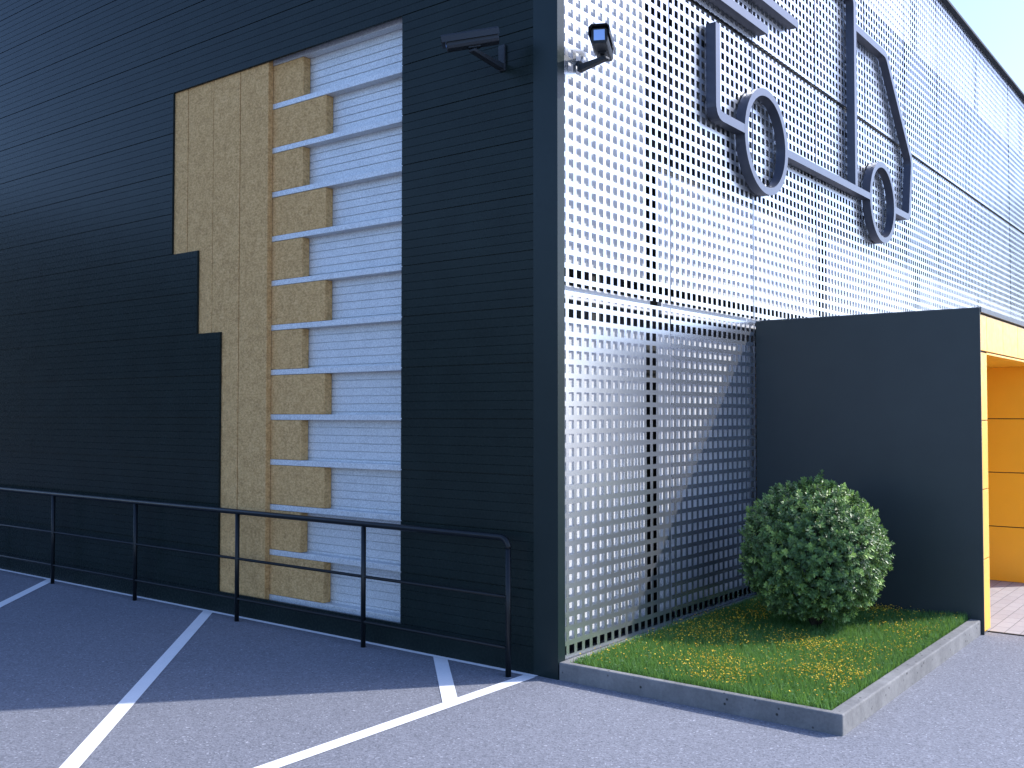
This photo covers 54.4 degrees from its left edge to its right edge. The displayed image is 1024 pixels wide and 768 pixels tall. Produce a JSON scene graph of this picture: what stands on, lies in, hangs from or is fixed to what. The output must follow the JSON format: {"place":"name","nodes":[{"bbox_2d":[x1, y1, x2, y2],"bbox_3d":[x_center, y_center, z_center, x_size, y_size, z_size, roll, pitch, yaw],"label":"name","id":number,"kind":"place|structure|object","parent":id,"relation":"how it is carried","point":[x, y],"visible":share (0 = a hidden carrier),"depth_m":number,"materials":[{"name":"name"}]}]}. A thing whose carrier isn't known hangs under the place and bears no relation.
{"place":"outdoors","nodes":[
{"label":"outdoors","id":0,"kind":"place"},
{"bbox_2d":[0,0,1023,679],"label":"warehouse","id":1,"kind":"structure","parent":0,"point":[380,260],"depth_m":9.17,"materials":[{"name":"paint"}]},
{"bbox_2d":[441,26,505,71],"bbox_3d":[-0.284,-2.494,7.406,0.486,0.232,0.334,0,-2,-2],"label":"security camera","id":2,"kind":"object","parent":1,"relation":"attached to","point":[473,41],"visible":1,"depth_m":7.26,"materials":[{"name":"black metal"}]},
{"bbox_2d":[577,23,614,72],"bbox_3d":[0.604,-2.464,7.337,0.275,0.238,0.513,0,-2,11],"label":"security camera","id":3,"kind":"object","parent":1,"relation":"attached to","point":[601,39],"visible":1,"depth_m":7.24,"materials":[{"name":"black metal"}]},
{"bbox_2d":[645,0,805,225],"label":"window pane","id":4,"kind":"structure","parent":1,"relation":"in","point":[658,1],"depth_m":9.95,"materials":[{"name":"glass"}]},
{"bbox_2d":[706,0,912,243],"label":"truck sign","id":5,"kind":"object","parent":1,"relation":"attached to","point":[717,116],"visible":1,"depth_m":11.01,"materials":[{"name":"metal"}]},
{"bbox_2d":[812,0,902,263],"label":"window pane","id":6,"kind":"structure","parent":1,"relation":"in","point":[824,94],"depth_m":12.92,"materials":[{"name":"glass"}]},
{"bbox_2d":[906,41,966,286],"bbox_3d":[7.013,-3.429,16.347,0.010,3.560,3.465,-1,-2,38],"label":"window pane","id":7,"kind":"structure","parent":1,"relation":"in","point":[935,74],"depth_m":16.19,"materials":[{"name":"glass"}]},
{"bbox_2d":[969,105,1012,307],"bbox_3d":[9.349,-3.338,19.372,0.010,3.560,3.520,-1,-2,38],"label":"window pane","id":8,"kind":"structure","parent":1,"relation":"in","point":[998,238],"depth_m":19.18,"materials":[{"name":"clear glass"}]},
{"bbox_2d":[1014,151,1023,309],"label":"window pane","id":9,"kind":"structure","parent":1,"relation":"in","point":[1019,281],"depth_m":21.33,"materials":[{"name":"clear glass"}]},
{"bbox_2d":[0,569,1023,767],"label":"asphalt","id":10,"kind":"structure","parent":0,"point":[92,677],"depth_m":6.41,"materials":[{"name":"grey asphalt"}]},
{"bbox_2d":[0,487,511,676],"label":"handrail","id":11,"kind":"object","parent":10,"relation":"on","point":[504,539],"visible":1,"depth_m":8.66,"materials":[{"name":"metal"}]},
{"bbox_2d":[559,594,980,735],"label":"planter kerb","id":12,"kind":"structure","parent":10,"relation":"on","point":[849,715],"depth_m":6.54,"materials":[{"name":"concrete"}]},
{"bbox_2d":[570,595,968,709],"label":"grass","id":13,"kind":"structure","parent":12,"relation":"in","point":[845,631],"depth_m":7.39,"materials":[{"name":"green plant"}]},
{"bbox_2d":[580,599,956,699],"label":"yellow flowers","id":14,"kind":"object","parent":13,"relation":"on","point":[833,675],"visible":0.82,"depth_m":7.30,"materials":[{"name":"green plant"}]},
{"bbox_2d":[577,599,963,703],"bbox_3d":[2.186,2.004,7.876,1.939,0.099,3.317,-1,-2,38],"label":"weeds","id":15,"kind":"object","parent":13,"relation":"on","point":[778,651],"visible":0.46,"depth_m":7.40,"materials":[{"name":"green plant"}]},
{"bbox_2d":[737,469,895,626],"bbox_3d":[2.538,1.402,8.364,1.270,1.369,1.265,-1,-2,38],"label":"round shrub","id":16,"kind":"object","parent":13,"relation":"on","point":[780,575],"visible":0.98,"depth_m":8.04,"materials":[{"name":"green plant"}]},
{"bbox_2d":[988,630,1023,635],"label":"paving edge","id":17,"kind":"object","parent":10,"relation":"on","point":[1005,633],"visible":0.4,"depth_m":8.60,"materials":[{"name":"grey concrete"}]},
{"bbox_2d":[949,0,1023,92],"label":"sky","id":18,"kind":"structure","parent":0,"point":[999,24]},
{"bbox_2d":[987,580,1023,634],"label":"paving","id":19,"kind":"structure","parent":0,"point":[1006,606],"depth_m":9.75,"materials":[{"name":"beige tile"}]},
{"bbox_2d":[756,307,1023,634],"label":"entrance portal","id":20,"kind":"object","parent":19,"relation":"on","point":[909,425],"visible":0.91,"depth_m":9.11,"materials":[{"name":"black paint"}]}
]}

